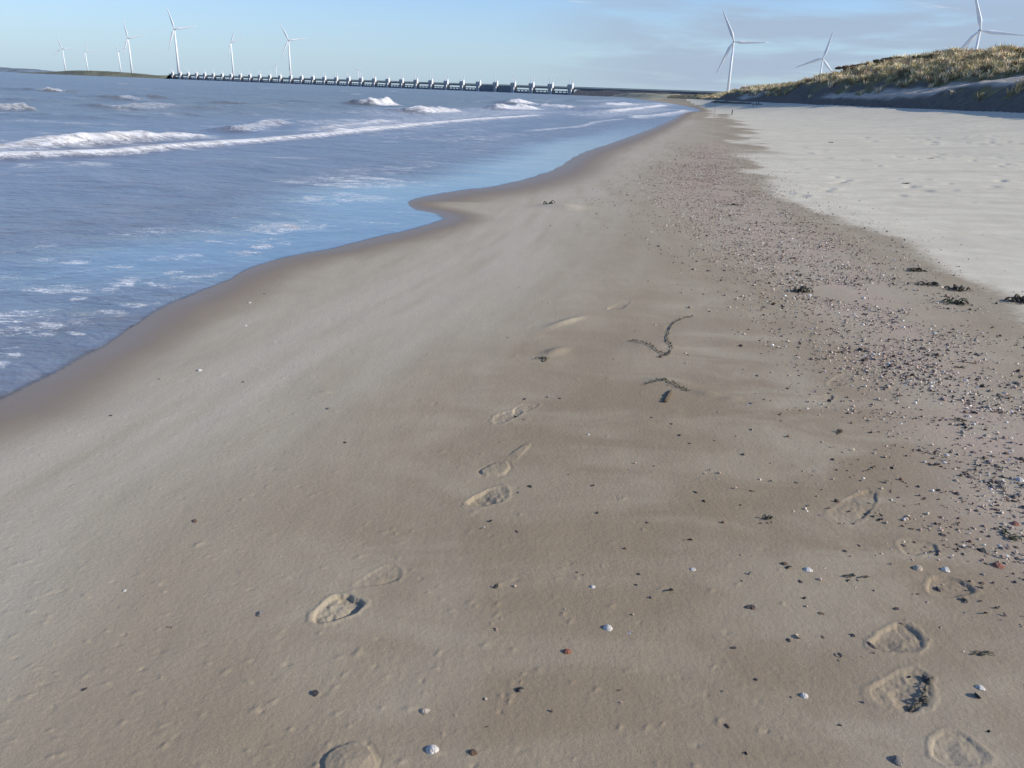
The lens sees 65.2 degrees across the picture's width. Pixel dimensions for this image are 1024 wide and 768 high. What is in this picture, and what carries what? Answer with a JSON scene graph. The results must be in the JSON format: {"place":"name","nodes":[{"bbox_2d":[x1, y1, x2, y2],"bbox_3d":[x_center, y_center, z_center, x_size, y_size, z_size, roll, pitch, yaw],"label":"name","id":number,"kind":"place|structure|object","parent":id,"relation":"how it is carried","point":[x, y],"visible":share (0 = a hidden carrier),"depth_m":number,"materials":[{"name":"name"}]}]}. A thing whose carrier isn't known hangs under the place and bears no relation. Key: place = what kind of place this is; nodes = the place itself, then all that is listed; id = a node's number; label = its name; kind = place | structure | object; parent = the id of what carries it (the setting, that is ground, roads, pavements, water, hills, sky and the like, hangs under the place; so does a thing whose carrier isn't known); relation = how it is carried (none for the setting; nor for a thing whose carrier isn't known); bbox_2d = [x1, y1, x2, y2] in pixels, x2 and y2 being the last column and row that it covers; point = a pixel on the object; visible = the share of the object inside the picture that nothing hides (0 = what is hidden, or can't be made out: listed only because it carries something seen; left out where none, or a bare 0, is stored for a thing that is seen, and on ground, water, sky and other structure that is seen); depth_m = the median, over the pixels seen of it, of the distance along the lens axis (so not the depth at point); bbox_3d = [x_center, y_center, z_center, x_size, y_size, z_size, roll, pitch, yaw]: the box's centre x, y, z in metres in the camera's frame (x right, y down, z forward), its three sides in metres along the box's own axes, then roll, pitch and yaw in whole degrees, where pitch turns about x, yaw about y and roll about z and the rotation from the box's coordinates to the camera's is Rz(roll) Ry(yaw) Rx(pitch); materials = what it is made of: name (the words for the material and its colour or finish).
{"place":"outdoors","nodes":[
{"label":"outdoors","id":0,"kind":"place"},
{"bbox_2d":[0,67,564,92],"bbox_3d":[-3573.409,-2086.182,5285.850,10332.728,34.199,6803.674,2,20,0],"label":"coast","id":1,"kind":"structure","parent":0,"point":[15,70],"depth_m":5604.22},
{"bbox_2d":[55,38,71,70],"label":"wind turbine","id":2,"kind":"object","parent":1,"relation":"on","point":[63,53],"visible":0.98,"depth_m":3277.61,"materials":[{"name":"white metal"}]},
{"bbox_2d":[83,45,94,70],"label":"wind turbine","id":3,"kind":"object","parent":1,"relation":"on","point":[86,57],"visible":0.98,"depth_m":3567.51,"materials":[{"name":"white metal"}]},
{"bbox_2d":[114,43,123,71],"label":"wind turbine","id":4,"kind":"object","parent":1,"relation":"on","point":[119,57],"visible":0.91,"depth_m":3619.48,"materials":[{"name":"white metal"}]},
{"bbox_2d":[123,22,143,72],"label":"wind turbine","id":5,"kind":"object","parent":1,"relation":"on","point":[127,39],"visible":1,"depth_m":2778.07,"materials":[{"name":"white metal"}]},
{"bbox_2d":[0,72,698,397],"bbox_3d":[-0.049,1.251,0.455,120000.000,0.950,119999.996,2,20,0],"label":"sea","id":6,"kind":"structure","parent":0,"point":[126,203],"depth_m":14.68,"materials":[{"name":"liquid"}]},
{"bbox_2d":[20,70,176,78],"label":"islet","id":7,"kind":"object","parent":6,"relation":"in","point":[103,73],"visible":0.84,"depth_m":2222.00,"materials":[{"name":"green plant"}]},
{"bbox_2d":[166,6,193,77],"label":"wind turbine","id":8,"kind":"object","parent":6,"relation":"on","point":[177,59],"visible":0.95,"depth_m":2353.37,"materials":[{"name":"white metal"}]},
{"bbox_2d":[228,29,242,79],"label":"wind turbine","id":9,"kind":"object","parent":6,"relation":"on","point":[231,42],"visible":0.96,"depth_m":2722.99,"materials":[{"name":"white metal"}]},
{"bbox_2d":[279,23,305,75],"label":"wind turbine","id":10,"kind":"object","parent":6,"relation":"on","point":[287,42],"visible":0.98,"depth_m":2408.72,"materials":[{"name":"white metal"}]},
{"bbox_2d":[166,69,721,94],"bbox_3d":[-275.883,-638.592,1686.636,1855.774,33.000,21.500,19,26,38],"label":"storm surge barrier","id":11,"kind":"object","parent":6,"relation":"on","point":[511,88],"visible":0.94,"depth_m":1614.40,"materials":[{"name":"concrete"}]},
{"bbox_2d":[571,90,710,96],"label":"rock dam","id":12,"kind":"object","parent":6,"relation":"on","point":[606,93],"visible":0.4,"depth_m":1313.61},
{"bbox_2d":[717,9,767,91],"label":"wind turbine","id":13,"kind":"object","parent":6,"relation":"on","point":[732,47],"visible":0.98,"depth_m":1339.61,"materials":[{"name":"white metal"}]},
{"bbox_2d":[795,30,833,72],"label":"wind turbine","id":14,"kind":"object","parent":6,"relation":"on","point":[825,62],"visible":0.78,"depth_m":1655.90,"materials":[{"name":"white metal"}]},
{"bbox_2d":[960,0,1023,50],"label":"wind turbine","id":15,"kind":"object","parent":6,"relation":"on","point":[973,36],"visible":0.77,"depth_m":1085.06,"materials":[{"name":"white metal"}]},
{"bbox_2d":[0,98,1023,767],"bbox_3d":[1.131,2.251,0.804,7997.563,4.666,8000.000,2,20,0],"label":"beach","id":16,"kind":"structure","parent":0,"point":[370,564],"depth_m":3.30,"materials":[{"name":"beige sand"}]},
{"bbox_2d":[256,610,264,616],"bbox_3d":[-0.770,0.708,2.461,0.020,0.012,0.029,9,21,17],"label":"shell fragment","id":17,"kind":"object","parent":16,"relation":"on","point":[261,613],"visible":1,"depth_m":2.46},
{"bbox_2d":[313,690,318,696],"bbox_3d":[-0.527,0.834,2.138,0.022,0.009,0.033,22,56,2],"label":"shell fragment","id":18,"kind":"object","parent":16,"relation":"on","point":[315,693],"visible":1,"depth_m":2.14,"materials":[{"name":"grey"}]},
{"bbox_2d":[420,708,429,713],"bbox_3d":[-0.228,0.856,2.090,0.029,0.010,0.020,6,20,10],"label":"shell fragment","id":19,"kind":"object","parent":16,"relation":"on","point":[424,711],"visible":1,"depth_m":2.09,"materials":[{"name":"white"}]},
{"bbox_2d":[426,745,438,754],"bbox_3d":[-0.193,0.897,1.968,0.036,0.014,0.033,0,33,-26],"label":"cockle shell","id":20,"kind":"object","parent":16,"relation":"on","point":[432,749],"visible":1,"depth_m":1.96},
{"bbox_2d":[468,749,477,755],"bbox_3d":[-0.096,0.902,1.965,0.024,0.009,0.023,6,5,31],"label":"cockle shell","id":21,"kind":"object","parent":16,"relation":"on","point":[472,752],"visible":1,"depth_m":1.96},
{"bbox_2d":[563,649,571,653],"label":"cockle shell","id":22,"kind":"object","parent":16,"relation":"on","point":[565,651],"visible":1,"depth_m":2.33},
{"bbox_2d":[603,624,612,630],"bbox_3d":[0.291,0.742,2.439,0.031,0.013,0.033,-14,29,-13],"label":"cockle shell","id":23,"kind":"object","parent":16,"relation":"on","point":[607,627],"visible":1,"depth_m":2.43},
{"bbox_2d":[630,339,670,354],"bbox_3d":[0.893,-0.248,5.169,0.053,0.026,0.378,-10,23,-31],"label":"seaweed strand","id":24,"kind":"object","parent":16,"relation":"on","point":[651,345],"visible":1,"depth_m":5.16},
{"bbox_2d":[663,389,671,401],"bbox_3d":[0.850,0.062,4.343,0.025,0.020,0.205,10,21,19],"label":"stick","id":25,"kind":"object","parent":16,"relation":"on","point":[669,394],"visible":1,"depth_m":4.33,"materials":[{"name":"brown wood"}]},
{"bbox_2d":[645,377,690,390],"bbox_3d":[0.886,-0.007,4.510,0.261,0.027,0.120,9,21,17],"label":"seaweed strand","id":26,"kind":"object","parent":16,"relation":"on","point":[669,381],"visible":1,"depth_m":4.52},
{"bbox_2d":[665,315,692,352],"bbox_3d":[1.116,-0.364,5.510,0.128,0.025,1.004,9,21,18],"label":"seaweed strand","id":27,"kind":"object","parent":16,"relation":"on","point":[669,333],"visible":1,"depth_m":5.49},
{"bbox_2d":[483,142,1023,702],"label":"shell litter","id":28,"kind":"object","parent":16,"relation":"on","point":[765,242],"visible":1,"depth_m":6.56,"materials":[{"name":"grey"}]},
{"bbox_2d":[762,514,772,523],"bbox_3d":[0.996,0.520,3.095,0.046,0.018,0.064,2,20,0],"label":"seaweed clump","id":29,"kind":"object","parent":16,"relation":"on","point":[769,517],"visible":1,"depth_m":3.10,"materials":[{"name":"brown plant"}]},
{"bbox_2d":[786,285,813,292],"bbox_3d":[2.466,-0.813,6.822,0.191,0.056,0.147,-4,21,-17],"label":"seaweed clump","id":30,"kind":"object","parent":16,"relation":"on","point":[802,289],"visible":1,"depth_m":6.79,"materials":[{"name":"black plant"}]},
{"bbox_2d":[800,693,807,698],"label":"cockle shell","id":31,"kind":"object","parent":16,"relation":"on","point":[804,695],"visible":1,"depth_m":2.18},
{"bbox_2d":[804,567,812,571],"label":"cockle shell","id":32,"kind":"object","parent":16,"relation":"on","point":[807,569],"visible":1,"depth_m":2.77},
{"bbox_2d":[843,573,869,577],"bbox_3d":[1.179,0.657,2.744,0.100,0.009,0.030,2,20,0],"label":"seaweed clump","id":33,"kind":"object","parent":16,"relation":"on","point":[853,574],"visible":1,"depth_m":2.74,"materials":[{"name":"brown plant"}]},
{"bbox_2d":[868,641,875,648],"bbox_3d":[1.079,0.786,2.391,0.025,0.008,0.044,5,38,-23],"label":"mussel shell","id":34,"kind":"object","parent":16,"relation":"on","point":[871,645],"visible":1,"depth_m":2.39},
{"bbox_2d":[890,755,904,765],"bbox_3d":[0.955,0.926,1.976,0.035,0.013,0.038,10,9,-20],"label":"cockle shell","id":35,"kind":"object","parent":16,"relation":"on","point":[898,760],"visible":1,"depth_m":1.97},
{"bbox_2d":[907,267,927,271],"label":"seaweed clump","id":36,"kind":"object","parent":16,"relation":"on","point":[916,269],"visible":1,"depth_m":7.74,"materials":[{"name":"black plant"}]},
{"bbox_2d":[913,565,922,570],"bbox_3d":[1.423,0.642,2.799,0.038,0.014,0.035,-9,32,-40],"label":"cockle shell","id":37,"kind":"object","parent":16,"relation":"on","point":[917,567],"visible":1,"depth_m":2.79},
{"bbox_2d":[903,676,933,711],"bbox_3d":[1.127,0.854,2.192,0.194,0.025,0.040,-14,26,-38],"label":"seaweed strand","id":38,"kind":"object","parent":16,"relation":"on","point":[921,699],"visible":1,"depth_m":2.18},
{"bbox_2d":[922,674,930,682],"bbox_3d":[1.174,0.835,2.258,0.025,0.010,0.044,5,36,-19],"label":"mussel shell","id":39,"kind":"object","parent":16,"relation":"on","point":[925,678],"visible":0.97,"depth_m":2.26},
{"bbox_2d":[915,281,939,286],"bbox_3d":[3.715,-0.901,7.154,0.187,0.038,0.160,19,26,39],"label":"seaweed clump","id":40,"kind":"object","parent":16,"relation":"on","point":[930,283],"visible":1,"depth_m":7.14,"materials":[{"name":"black plant"}]},
{"bbox_2d":[941,567,949,571],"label":"cockle shell","id":41,"kind":"object","parent":16,"relation":"on","point":[945,569],"visible":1,"depth_m":2.79},
{"bbox_2d":[941,297,968,305],"bbox_3d":[3.603,-0.676,6.504,0.170,0.053,0.197,-13,25,-36],"label":"seaweed clump","id":42,"kind":"object","parent":16,"relation":"on","point":[956,301],"visible":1,"depth_m":6.50,"materials":[{"name":"black plant"}]},
{"bbox_2d":[944,284,973,291],"bbox_3d":[3.899,-0.843,6.974,0.170,0.055,0.186,-9,23,-29],"label":"seaweed clump","id":43,"kind":"object","parent":16,"relation":"on","point":[956,288],"visible":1,"depth_m":6.96,"materials":[{"name":"black plant"}]},
{"bbox_2d":[975,685,985,689],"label":"cockle shell","id":44,"kind":"object","parent":16,"relation":"on","point":[981,687],"visible":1,"depth_m":2.23},
{"bbox_2d":[971,650,994,655],"bbox_3d":[1.394,0.797,2.370,0.076,0.006,0.023,2,20,0],"label":"seaweed clump","id":45,"kind":"object","parent":16,"relation":"on","point":[982,653],"visible":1,"depth_m":2.37,"materials":[{"name":"brown plant"}]},
{"bbox_2d":[992,562,1004,568],"bbox_3d":[1.718,0.639,2.829,0.041,0.013,0.044,-2,23,20],"label":"cockle shell","id":46,"kind":"object","parent":16,"relation":"on","point":[998,565],"visible":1,"depth_m":2.82},
{"bbox_2d":[999,527,1021,541],"bbox_3d":[1.884,0.566,3.031,0.063,0.015,0.115,2,20,0],"label":"seaweed clump","id":47,"kind":"object","parent":16,"relation":"on","point":[1010,536],"visible":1,"depth_m":3.01,"materials":[{"name":"brown plant"}]},
{"bbox_2d":[1004,294,1023,303],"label":"seaweed clump","id":48,"kind":"object","parent":16,"relation":"on","point":[1018,298],"visible":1,"depth_m":6.58,"materials":[{"name":"black plant"}]},
{"bbox_2d":[1011,521,1019,525],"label":"cockle shell","id":49,"kind":"object","parent":16,"relation":"on","point":[1015,523],"visible":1,"depth_m":3.11},
{"bbox_2d":[1015,477,1023,481],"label":"cockle shell","id":50,"kind":"object","parent":16,"relation":"on","point":[1019,479],"visible":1,"depth_m":3.47},
{"bbox_2d":[0,0,1023,92],"label":"sky","id":51,"kind":"structure","parent":0,"point":[663,45],"materials":[{"name":"blue"}]},
{"bbox_2d":[608,93,679,99],"bbox_3d":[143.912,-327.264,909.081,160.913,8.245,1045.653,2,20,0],"label":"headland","id":52,"kind":"structure","parent":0,"point":[648,96],"depth_m":780.27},
{"bbox_2d":[667,51,1023,112],"bbox_3d":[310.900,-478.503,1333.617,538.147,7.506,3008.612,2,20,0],"label":"dunes","id":53,"kind":"structure","parent":0,"point":[920,94],"depth_m":73.57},
{"bbox_2d":[835,63,863,69],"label":"crest shrub","id":54,"kind":"object","parent":53,"relation":"on","point":[845,67],"visible":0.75,"depth_m":102.03,"materials":[{"name":"green plant"}]},
{"bbox_2d":[697,42,1023,100],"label":"marram grass","id":55,"kind":"structure","parent":53,"relation":"on","point":[963,62],"depth_m":79.70,"materials":[{"name":"green plant"}]},
{"bbox_2d":[873,56,903,62],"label":"crest shrub","id":56,"kind":"object","parent":53,"relation":"on","point":[880,60],"visible":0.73,"depth_m":91.74,"materials":[{"name":"green plant"}]},
{"bbox_2d":[912,53,940,60],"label":"crest shrub","id":57,"kind":"object","parent":53,"relation":"on","point":[926,56],"visible":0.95,"depth_m":81.73,"materials":[{"name":"green plant"}]}
]}

